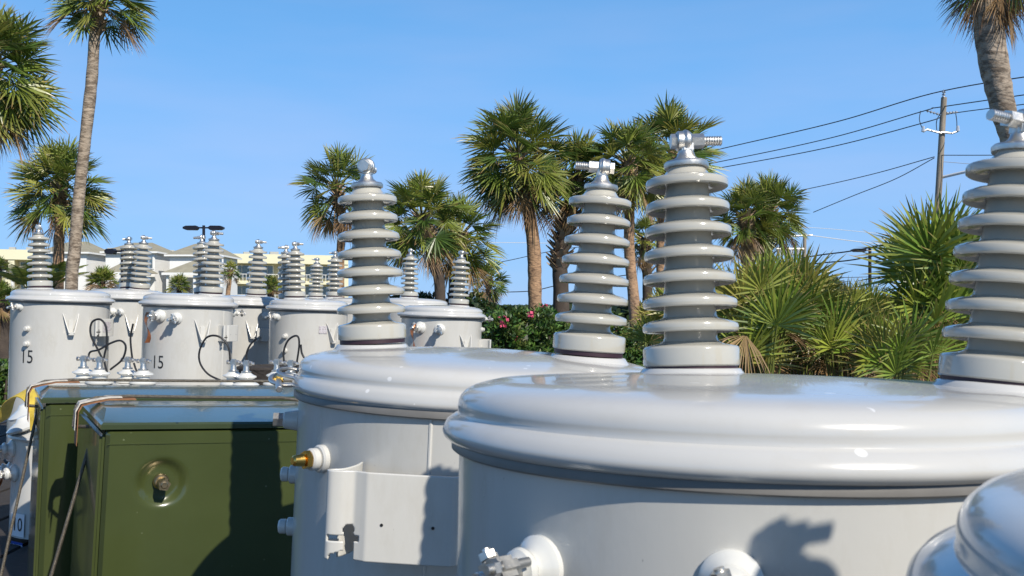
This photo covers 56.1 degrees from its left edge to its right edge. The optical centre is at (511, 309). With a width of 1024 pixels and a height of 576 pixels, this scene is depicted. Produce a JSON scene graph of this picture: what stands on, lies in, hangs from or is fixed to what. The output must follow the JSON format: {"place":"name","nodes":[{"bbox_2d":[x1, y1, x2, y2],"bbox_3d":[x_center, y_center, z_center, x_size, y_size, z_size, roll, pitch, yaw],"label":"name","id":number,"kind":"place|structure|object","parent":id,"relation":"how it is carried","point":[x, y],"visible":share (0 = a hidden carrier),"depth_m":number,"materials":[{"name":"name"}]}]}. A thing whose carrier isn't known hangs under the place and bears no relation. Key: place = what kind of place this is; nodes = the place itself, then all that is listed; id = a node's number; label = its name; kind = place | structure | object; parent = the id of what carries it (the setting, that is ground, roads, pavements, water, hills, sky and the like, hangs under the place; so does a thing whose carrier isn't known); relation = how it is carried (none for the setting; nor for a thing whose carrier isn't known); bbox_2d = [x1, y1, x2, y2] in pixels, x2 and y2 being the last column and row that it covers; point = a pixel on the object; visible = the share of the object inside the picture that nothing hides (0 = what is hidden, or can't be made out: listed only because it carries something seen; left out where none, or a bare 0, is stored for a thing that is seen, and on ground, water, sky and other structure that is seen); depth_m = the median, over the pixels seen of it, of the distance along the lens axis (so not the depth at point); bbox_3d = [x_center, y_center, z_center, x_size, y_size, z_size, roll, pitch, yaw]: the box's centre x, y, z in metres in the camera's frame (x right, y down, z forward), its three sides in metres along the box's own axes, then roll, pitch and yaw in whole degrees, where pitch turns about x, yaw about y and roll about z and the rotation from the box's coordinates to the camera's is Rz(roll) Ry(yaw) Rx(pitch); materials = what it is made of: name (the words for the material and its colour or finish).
{"place":"outdoors","nodes":[
{"label":"outdoors","id":0,"kind":"place"},
{"bbox_2d":[0,247,347,297],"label":"apartment building","id":1,"kind":"structure","parent":0,"point":[15,256],"depth_m":131.55,"materials":[{"name":"beige paint"}]},
{"bbox_2d":[237,285,249,294],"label":"window","id":2,"kind":"structure","parent":1,"relation":"in","point":[241,290],"depth_m":131.32,"materials":[{"name":"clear glass"}]},
{"bbox_2d":[237,265,249,277],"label":"window","id":3,"kind":"structure","parent":1,"relation":"in","point":[243,270],"depth_m":131.39,"materials":[{"name":"clear glass"}]},
{"bbox_2d":[262,265,273,277],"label":"window","id":4,"kind":"structure","parent":1,"relation":"in","point":[270,268],"depth_m":132.55,"materials":[{"name":"clear glass"}]},
{"bbox_2d":[305,286,311,297],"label":"window","id":5,"kind":"structure","parent":1,"relation":"in","point":[307,288],"depth_m":134.27,"materials":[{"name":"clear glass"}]},
{"bbox_2d":[305,266,312,278],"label":"window","id":6,"kind":"structure","parent":1,"relation":"in","point":[307,268],"depth_m":134.30,"materials":[{"name":"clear glass"}]},
{"bbox_2d":[321,286,329,297],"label":"window","id":7,"kind":"structure","parent":1,"relation":"in","point":[325,290],"depth_m":135.06,"materials":[{"name":"clear glass"}]},
{"bbox_2d":[321,266,330,278],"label":"window","id":8,"kind":"structure","parent":1,"relation":"in","point":[324,272],"depth_m":135.13,"materials":[{"name":"clear glass"}]},
{"bbox_2d":[471,242,519,242],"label":"power line","id":9,"kind":"object","parent":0,"point":[502,242],"visible":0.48,"depth_m":79.98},
{"bbox_2d":[0,0,1023,304],"label":"sky","id":10,"kind":"structure","parent":0,"point":[230,101],"materials":[{"name":"blue"}]},
{"bbox_2d":[505,275,625,292],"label":"power line","id":11,"kind":"object","parent":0,"point":[546,287],"visible":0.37,"depth_m":59.98,"materials":[{"name":"black metal"}]},
{"bbox_2d":[521,321,629,340],"bbox_3d":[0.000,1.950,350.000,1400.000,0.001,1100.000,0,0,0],"label":"ground","id":12,"kind":"structure","parent":0,"point":[526,337],"depth_m":109.05,"materials":[{"name":"green plant"}]},
{"bbox_2d":[0,357,8,419],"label":"box hedge","id":13,"kind":"object","parent":12,"relation":"on","point":[4,365],"visible":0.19,"depth_m":11.53,"materials":[{"name":"green plant"}]},
{"bbox_2d":[0,255,11,281],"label":"palm bush","id":14,"kind":"object","parent":12,"relation":"on","point":[3,263],"visible":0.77,"depth_m":40.00,"materials":[{"name":"green plant"}]},
{"bbox_2d":[0,277,19,378],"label":"palm bush","id":15,"kind":"object","parent":12,"relation":"on","point":[6,289],"visible":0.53,"depth_m":11.92,"materials":[{"name":"green plant"}]},
{"bbox_2d":[0,259,65,288],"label":"feather palm","id":16,"kind":"object","parent":12,"relation":"on","point":[19,275],"visible":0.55,"depth_m":15.78,"materials":[{"name":"green plant"}]},
{"bbox_2d":[0,1,75,170],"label":"sabal palm","id":17,"kind":"object","parent":12,"relation":"on","point":[24,107],"visible":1,"depth_m":12.96,"materials":[{"name":"green plant"}]},
{"bbox_2d":[5,242,105,289],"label":"cottage","id":18,"kind":"structure","parent":12,"relation":"on","point":[92,257],"depth_m":88.44,"materials":[{"name":"white paint"}]},
{"bbox_2d":[46,254,52,262],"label":"window","id":19,"kind":"structure","parent":18,"relation":"in","point":[51,260],"depth_m":87.89,"materials":[{"name":"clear glass"}]},
{"bbox_2d":[26,260,87,288],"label":"feather palm","id":20,"kind":"object","parent":12,"relation":"on","point":[61,266],"visible":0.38,"depth_m":16.91,"materials":[{"name":"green plant"}]},
{"bbox_2d":[1,134,118,288],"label":"sabal palm","id":21,"kind":"object","parent":12,"relation":"on","point":[58,162],"visible":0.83,"depth_m":19.73,"materials":[{"name":"green plant"}]},
{"bbox_2d":[42,0,158,289],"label":"sabal palm","id":22,"kind":"object","parent":12,"relation":"on","point":[94,22],"visible":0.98,"depth_m":14.93,"materials":[{"name":"grey plant"}]},
{"bbox_2d":[83,264,119,290],"bbox_3d":[-17.109,0.046,40.027,1.514,3.908,1.616,0,0,41],"label":"palm bush","id":23,"kind":"object","parent":12,"relation":"on","point":[101,276],"visible":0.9,"depth_m":39.82,"materials":[{"name":"green plant"}]},
{"bbox_2d":[100,243,172,292],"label":"cottage","id":24,"kind":"structure","parent":12,"relation":"on","point":[160,261],"depth_m":88.32,"materials":[{"name":"white paint"}]},
{"bbox_2d":[147,256,153,268],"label":"window","id":25,"kind":"structure","parent":24,"relation":"in","point":[151,261],"depth_m":87.93,"materials":[{"name":"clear glass"}]},
{"bbox_2d":[164,272,192,292],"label":"palm bush","id":26,"kind":"object","parent":12,"relation":"on","point":[177,279],"visible":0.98,"depth_m":41.88,"materials":[{"name":"green plant"}]},
{"bbox_2d":[161,244,241,294],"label":"cottage","id":27,"kind":"structure","parent":12,"relation":"on","point":[181,261],"depth_m":88.00,"materials":[{"name":"white paint"}]},
{"bbox_2d":[183,225,224,240],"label":"street lamp","id":28,"kind":"object","parent":12,"relation":"on","point":[203,227],"visible":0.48,"depth_m":61.80,"materials":[{"name":"metal"}]},
{"bbox_2d":[220,259,241,294],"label":"sabal palm","id":29,"kind":"object","parent":12,"relation":"on","point":[230,264],"visible":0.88,"depth_m":59.89,"materials":[{"name":"green plant"}]},
{"bbox_2d":[262,274,281,296],"bbox_3d":[-9.548,0.285,37.994,1.349,3.429,1.278,0,0,0],"label":"palm bush","id":30,"kind":"object","parent":12,"relation":"on","point":[271,282],"visible":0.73,"depth_m":37.87,"materials":[{"name":"green plant"}]},
{"bbox_2d":[287,142,374,297],"bbox_3d":[-3.683,-0.742,20.014,2.118,5.484,2.041,0,0,0],"label":"sabal palm","id":31,"kind":"object","parent":12,"relation":"on","point":[338,160],"visible":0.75,"depth_m":19.83,"materials":[{"name":"green plant"}]},
{"bbox_2d":[383,168,474,300],"bbox_3d":[-1.456,-0.193,16.011,1.805,4.388,1.773,0,0,0],"label":"sabal palm","id":32,"kind":"object","parent":12,"relation":"on","point":[417,192],"visible":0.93,"depth_m":15.77,"materials":[{"name":"green plant"}]},
{"bbox_2d":[389,290,508,345],"bbox_3d":[-1.349,0.828,17.495,2.886,2.409,2.526,0,0,0],"label":"leafy shrub","id":33,"kind":"object","parent":12,"relation":"on","point":[477,302],"visible":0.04,"depth_m":16.75,"materials":[{"name":"green plant"}]},
{"bbox_2d":[418,189,507,304],"bbox_3d":[-0.902,-0.070,16.987,1.727,4.143,1.638,0,0,0],"label":"sabal palm","id":34,"kind":"object","parent":12,"relation":"on","point":[476,257],"visible":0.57,"depth_m":16.80,"materials":[{"name":"green plant"}]},
{"bbox_2d":[471,260,511,306],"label":"sabal palm","id":35,"kind":"object","parent":12,"relation":"on","point":[490,290],"visible":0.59,"depth_m":33.84,"materials":[{"name":"green plant"}]},
{"bbox_2d":[481,304,539,350],"bbox_3d":[-0.055,0.951,14.555,1.020,2.081,1.540,0,0,0],"label":"oleander shrub","id":36,"kind":"object","parent":12,"relation":"on","point":[504,331],"visible":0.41,"depth_m":14.06,"materials":[{"name":"green plant"}]},
{"bbox_2d":[451,88,580,331],"bbox_3d":[0.089,-1.050,17.682,2.487,6.102,2.470,0,0,0],"label":"sabal palm","id":37,"kind":"object","parent":12,"relation":"on","point":[525,193],"visible":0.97,"depth_m":17.33,"materials":[{"name":"green plant"}]},
{"bbox_2d":[524,302,570,352],"bbox_3d":[0.628,0.940,14.593,1.002,2.136,1.648,0,0,0],"label":"oleander shrub","id":38,"kind":"object","parent":12,"relation":"on","point":[545,323],"visible":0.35,"depth_m":14.30,"materials":[{"name":"green plant"}]},
{"bbox_2d":[535,127,620,323],"bbox_3d":[1.211,-0.771,18.531,2.205,5.542,1.970,0,0,0],"label":"sabal palm","id":39,"kind":"object","parent":12,"relation":"on","point":[558,251],"visible":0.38,"depth_m":18.35,"materials":[{"name":"green plant"}]},
{"bbox_2d":[578,115,674,326],"bbox_3d":[2.156,-0.835,17.944,2.025,5.674,2.062,0,0,0],"label":"sabal palm","id":40,"kind":"object","parent":12,"relation":"on","point":[631,179],"visible":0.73,"depth_m":17.84,"materials":[{"name":"green plant"}]},
{"bbox_2d":[611,311,647,366],"bbox_3d":[1.484,1.008,14.973,1.512,2.012,1.694,0,0,0],"label":"oleander shrub","id":41,"kind":"object","parent":12,"relation":"on","point":[631,354],"visible":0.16,"depth_m":14.62,"materials":[{"name":"green plant"}]},
{"bbox_2d":[622,214,656,300],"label":"sabal palm","id":42,"kind":"object","parent":12,"relation":"on","point":[643,248],"visible":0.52,"depth_m":21.89,"materials":[{"name":"green plant"}]},
{"bbox_2d":[621,288,663,350],"bbox_3d":[1.642,0.827,10.407,0.777,2.390,1.648,0,0,15],"label":"saw palmetto","id":43,"kind":"object","parent":12,"relation":"on","point":[649,339],"visible":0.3,"depth_m":10.04,"materials":[{"name":"green plant"}]},
{"bbox_2d":[499,274,849,320],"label":"distant woods","id":44,"kind":"object","parent":12,"relation":"on","point":[623,310],"visible":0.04,"depth_m":150.80,"materials":[{"name":"green plant"}]},
{"bbox_2d":[621,90,728,293],"bbox_3d":[3.197,-1.215,19.465,2.464,6.430,2.367,0,0,0],"label":"sabal palm","id":45,"kind":"object","parent":12,"relation":"on","point":[669,119],"visible":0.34,"depth_m":19.18,"materials":[{"name":"green plant"}]},
{"bbox_2d":[648,262,737,342],"bbox_3d":[1.875,0.731,9.267,1.092,2.582,1.781,0,0,18],"label":"saw palmetto","id":46,"kind":"object","parent":12,"relation":"on","point":[662,312],"visible":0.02,"depth_m":9.04,"materials":[{"name":"green plant"}]},
{"bbox_2d":[711,174,787,272],"bbox_3d":[5.081,-0.516,20.982,1.815,5.032,1.906,0,0,0],"label":"sabal palm","id":47,"kind":"object","parent":12,"relation":"on","point":[747,194],"visible":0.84,"depth_m":20.76,"materials":[{"name":"green plant"}]},
{"bbox_2d":[728,169,809,260],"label":"sabal palm","id":48,"kind":"object","parent":12,"relation":"on","point":[781,191],"visible":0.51,"depth_m":21.24,"materials":[{"name":"green plant"}]},
{"bbox_2d":[715,247,834,375],"bbox_3d":[2.057,0.719,7.921,1.227,2.607,1.979,0,0,21],"label":"saw palmetto","id":49,"kind":"object","parent":12,"relation":"on","point":[767,313],"visible":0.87,"depth_m":7.37,"materials":[{"name":"green plant"}]},
{"bbox_2d":[776,233,811,256],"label":"utility pole","id":50,"kind":"object","parent":12,"relation":"on","point":[804,243],"visible":0.32,"depth_m":109.82,"materials":[{"name":"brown wood"}]},
{"bbox_2d":[743,234,860,376],"bbox_3d":[2.501,0.682,8.516,1.191,2.680,1.961,0,0,19],"label":"saw palmetto","id":51,"kind":"object","parent":12,"relation":"on","point":[813,270],"visible":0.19,"depth_m":7.93,"materials":[{"name":"green plant"}]},
{"bbox_2d":[784,283,910,377],"bbox_3d":[2.788,0.900,7.997,1.064,2.246,2.144,0,0,21],"label":"saw palmetto","id":52,"kind":"object","parent":12,"relation":"on","point":[827,340],"visible":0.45,"depth_m":7.57,"materials":[{"name":"green plant"}]},
{"bbox_2d":[851,248,871,292],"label":"street lamp","id":53,"kind":"object","parent":12,"relation":"on","point":[869,268],"visible":0.26,"depth_m":79.89,"materials":[{"name":"metal"}]},
{"bbox_2d":[835,276,901,373],"bbox_3d":[4.156,0.782,11.419,1.104,2.480,1.919,0,0,25],"label":"saw palmetto","id":54,"kind":"object","parent":12,"relation":"on","point":[870,298],"visible":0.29,"depth_m":10.94,"materials":[{"name":"green plant"}]},
{"bbox_2d":[830,296,969,381],"bbox_3d":[2.967,0.954,7.351,1.033,2.138,1.999,0,0,19],"label":"saw palmetto","id":55,"kind":"object","parent":12,"relation":"on","point":[902,350],"visible":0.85,"depth_m":6.84,"materials":[{"name":"green plant"}]},
{"bbox_2d":[849,183,982,380],"bbox_3d":[3.533,0.493,8.013,1.472,3.060,2.321,0,0,25],"label":"saw palmetto","id":56,"kind":"object","parent":12,"relation":"on","point":[922,263],"visible":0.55,"depth_m":7.51,"materials":[{"name":"green plant"}]},
{"bbox_2d":[919,89,964,215],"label":"utility pole","id":57,"kind":"object","parent":12,"relation":"on","point":[940,176],"visible":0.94,"depth_m":43.88,"materials":[{"name":"brown wood"}]},
{"bbox_2d":[480,94,1023,202],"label":"power line","id":58,"kind":"object","parent":57,"relation":"attached to","point":[860,129],"visible":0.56,"depth_m":47.36,"materials":[{"name":"black metal"}]},
{"bbox_2d":[482,76,1023,199],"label":"power line","id":59,"kind":"object","parent":57,"relation":"attached to","point":[861,114],"visible":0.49,"depth_m":47.02,"materials":[{"name":"black metal"}]},
{"bbox_2d":[487,104,1023,204],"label":"power line","id":60,"kind":"object","parent":57,"relation":"attached to","point":[860,139],"visible":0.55,"depth_m":47.49,"materials":[{"name":"black metal"}]},
{"bbox_2d":[794,156,934,191],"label":"power line","id":61,"kind":"object","parent":57,"relation":"attached to","point":[869,174],"visible":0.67,"depth_m":48.85,"materials":[{"name":"black metal"}]},
{"bbox_2d":[813,158,933,212],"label":"power line","id":62,"kind":"object","parent":57,"relation":"attached to","point":[874,187],"visible":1,"depth_m":48.53,"materials":[{"name":"black metal"}]},
{"bbox_2d":[942,155,993,155],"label":"power line","id":63,"kind":"object","parent":57,"relation":"attached to","point":[967,155],"visible":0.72,"depth_m":42.83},
{"bbox_2d":[935,0,1023,141],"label":"sabal palm","id":64,"kind":"object","parent":12,"relation":"on","point":[991,19],"visible":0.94,"depth_m":7.92,"materials":[{"name":"grey plant"}]},
{"bbox_2d":[784,242,891,261],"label":"power line","id":65,"kind":"object","parent":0,"point":[842,252],"visible":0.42,"depth_m":62.86,"materials":[{"name":"black metal"}]},
{"bbox_2d":[805,234,880,244],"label":"power line","id":66,"kind":"object","parent":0,"point":[843,239],"visible":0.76,"depth_m":89.97,"materials":[{"name":"grey metal"}]},
{"bbox_2d":[816,255,877,263],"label":"power line","id":67,"kind":"object","parent":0,"point":[848,260],"visible":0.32,"depth_m":62.28,"materials":[{"name":"black metal"}]},
{"bbox_2d":[805,227,890,234],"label":"power line","id":68,"kind":"object","parent":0,"point":[846,230],"visible":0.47,"depth_m":89.98,"materials":[{"name":"grey metal"}]},
{"label":"parking lot","id":69,"kind":"structure","parent":0,"visible":0},
{"bbox_2d":[0,420,27,575],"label":"flatbed trailer","id":70,"kind":"object","parent":69,"relation":"on","point":[16,560],"visible":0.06,"depth_m":3.65,"materials":[{"name":"black metal"}]},
{"bbox_2d":[0,403,32,547],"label":"pole transformer","id":71,"kind":"object","parent":70,"relation":"on","point":[13,451],"visible":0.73,"depth_m":3.61,"materials":[{"name":"grey paint"}]},
{"bbox_2d":[0,389,36,430],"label":"ratchet strap","id":72,"kind":"object","parent":71,"relation":"attached to","point":[6,408],"visible":0.68,"depth_m":3.41,"materials":[{"name":"yellow fabric"}]},
{"bbox_2d":[5,224,114,460],"bbox_3d":[-2.480,0.176,5.296,0.577,1.283,0.557,2,0,0],"label":"pole transformer","id":73,"kind":"object","parent":70,"relation":"on","point":[49,336],"visible":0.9,"depth_m":5.09,"materials":[{"name":"grey paint"}]},
{"bbox_2d":[56,318,126,384],"bbox_3d":[-1.865,0.446,4.250,0.344,0.817,0.340,2,0,0],"label":"transformer","id":74,"kind":"object","parent":70,"relation":"on","point":[83,370],"visible":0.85,"depth_m":4.20,"materials":[{"name":"grey paint"}]},
{"bbox_2d":[90,235,161,378],"bbox_3d":[-2.529,0.161,6.300,0.509,1.299,0.509,0,0,42],"label":"pole transformer","id":75,"kind":"object","parent":70,"relation":"on","point":[126,310],"visible":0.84,"depth_m":6.12,"materials":[{"name":"grey paint"}]},
{"bbox_2d":[115,324,167,384],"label":"transformer","id":76,"kind":"object","parent":70,"relation":"on","point":[127,371],"visible":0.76,"depth_m":4.30,"materials":[{"name":"grey paint"}]},
{"bbox_2d":[27,385,294,575],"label":"padmount cabinet","id":77,"kind":"object","parent":70,"relation":"on","point":[54,465],"visible":0.09,"depth_m":2.83,"materials":[{"name":"green metal"}]},
{"bbox_2d":[26,380,79,420],"bbox_3d":[-1.450,0.286,3.032,0.153,0.129,0.058,0,0,-29],"label":"edge protector","id":78,"kind":"object","parent":77,"relation":"on","point":[29,390],"visible":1,"depth_m":3.00,"materials":[{"name":"beige cardboard"}]},
{"bbox_2d":[0,378,292,575],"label":"tie down rope","id":79,"kind":"object","parent":77,"relation":"attached to","point":[31,439],"visible":0.73,"depth_m":3.00,"materials":[{"name":"fabric"}]},
{"bbox_2d":[70,401,297,575],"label":"padmount cabinet","id":80,"kind":"object","parent":70,"relation":"on","point":[183,488],"visible":0.83,"depth_m":2.42,"materials":[{"name":"green metal"}]},
{"bbox_2d":[73,395,135,445],"bbox_3d":[-1.096,0.297,2.582,0.154,0.129,0.058,0,0,-30],"label":"edge protector","id":81,"kind":"object","parent":80,"relation":"on","point":[84,402],"visible":0.95,"depth_m":2.55,"materials":[{"name":"beige cardboard"}]},
{"bbox_2d":[49,394,298,575],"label":"tie down rope","id":82,"kind":"object","parent":80,"relation":"attached to","point":[84,459],"visible":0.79,"depth_m":2.58,"materials":[{"name":"fabric"}]},
{"bbox_2d":[138,230,245,384],"bbox_3d":[-1.798,0.206,5.345,0.571,1.289,0.540,0,0,-38],"label":"pole transformer","id":83,"kind":"object","parent":70,"relation":"on","point":[177,328],"visible":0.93,"depth_m":5.16,"materials":[{"name":"grey paint"}]},
{"bbox_2d":[198,335,258,384],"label":"transformer","id":84,"kind":"object","parent":70,"relation":"on","point":[232,373],"visible":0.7,"depth_m":4.27,"materials":[{"name":"grey paint"}]},
{"bbox_2d":[224,239,278,366],"bbox_3d":[-1.779,0.182,6.400,0.500,1.301,0.500,2,0,0],"label":"pole transformer","id":85,"kind":"object","parent":70,"relation":"on","point":[253,302],"visible":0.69,"depth_m":6.21,"materials":[{"name":"grey paint"}]},
{"bbox_2d":[236,364,298,384],"bbox_3d":[-1.251,0.581,4.950,0.332,0.579,0.332,0,0,0],"label":"steel drum","id":86,"kind":"object","parent":70,"relation":"on","point":[260,371],"visible":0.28,"depth_m":4.79,"materials":[{"name":"grey metal"}]},
{"bbox_2d":[263,335,304,384],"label":"transformer","id":87,"kind":"object","parent":70,"relation":"on","point":[277,363],"visible":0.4,"depth_m":4.29,"materials":[{"name":"grey paint"}]},
{"bbox_2d":[264,241,347,363],"bbox_3d":[-1.254,0.223,5.900,0.520,1.272,0.520,2,0,0],"label":"pole transformer","id":88,"kind":"object","parent":70,"relation":"on","point":[313,324],"visible":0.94,"depth_m":5.71,"materials":[{"name":"grey paint"}]},
{"bbox_2d":[306,258,327,299],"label":"pole transformer","id":89,"kind":"object","parent":70,"relation":"on","point":[315,289],"visible":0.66,"depth_m":7.86,"materials":[{"name":"grey ceramic"}]},
{"bbox_2d":[325,251,352,322],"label":"pole transformer","id":90,"kind":"object","parent":70,"relation":"on","point":[334,283],"visible":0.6,"depth_m":7.25,"materials":[{"name":"grey paint"}]},
{"bbox_2d":[390,248,447,342],"bbox_3d":[-0.718,0.215,6.900,0.540,1.307,0.540,2,0,0],"label":"pole transformer","id":91,"kind":"object","parent":70,"relation":"on","point":[409,296],"visible":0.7,"depth_m":6.84,"materials":[{"name":"grey paint"}]},
{"bbox_2d":[397,250,492,347],"bbox_3d":[-0.423,0.276,5.638,0.577,1.253,0.530,0,0,-37],"label":"pole transformer","id":92,"kind":"object","parent":70,"relation":"on","point":[457,323],"visible":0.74,"depth_m":5.46,"materials":[{"name":"grey paint"}]},
{"bbox_2d":[268,158,645,575],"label":"pole transformer","id":93,"kind":"object","parent":70,"relation":"on","point":[371,472],"visible":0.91,"depth_m":1.64,"materials":[{"name":"grey paint"}]},
{"bbox_2d":[442,109,1023,575],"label":"pole transformer","id":94,"kind":"object","parent":70,"relation":"on","point":[690,449],"visible":0.99,"depth_m":0.71,"materials":[{"name":"grey paint"}]},
{"bbox_2d":[906,468,1023,575],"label":"pole transformer","id":95,"kind":"object","parent":70,"relation":"on","point":[983,535],"visible":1,"depth_m":0.35,"materials":[{"name":"grey paint"}]},
{"label":"road","id":96,"kind":"structure","parent":0,"visible":0},
{"bbox_2d":[104,248,137,282],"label":"street lamp","id":97,"kind":"object","parent":96,"relation":"on","point":[111,251],"visible":0.26,"depth_m":49.93,"materials":[{"name":"metal"}]}
]}

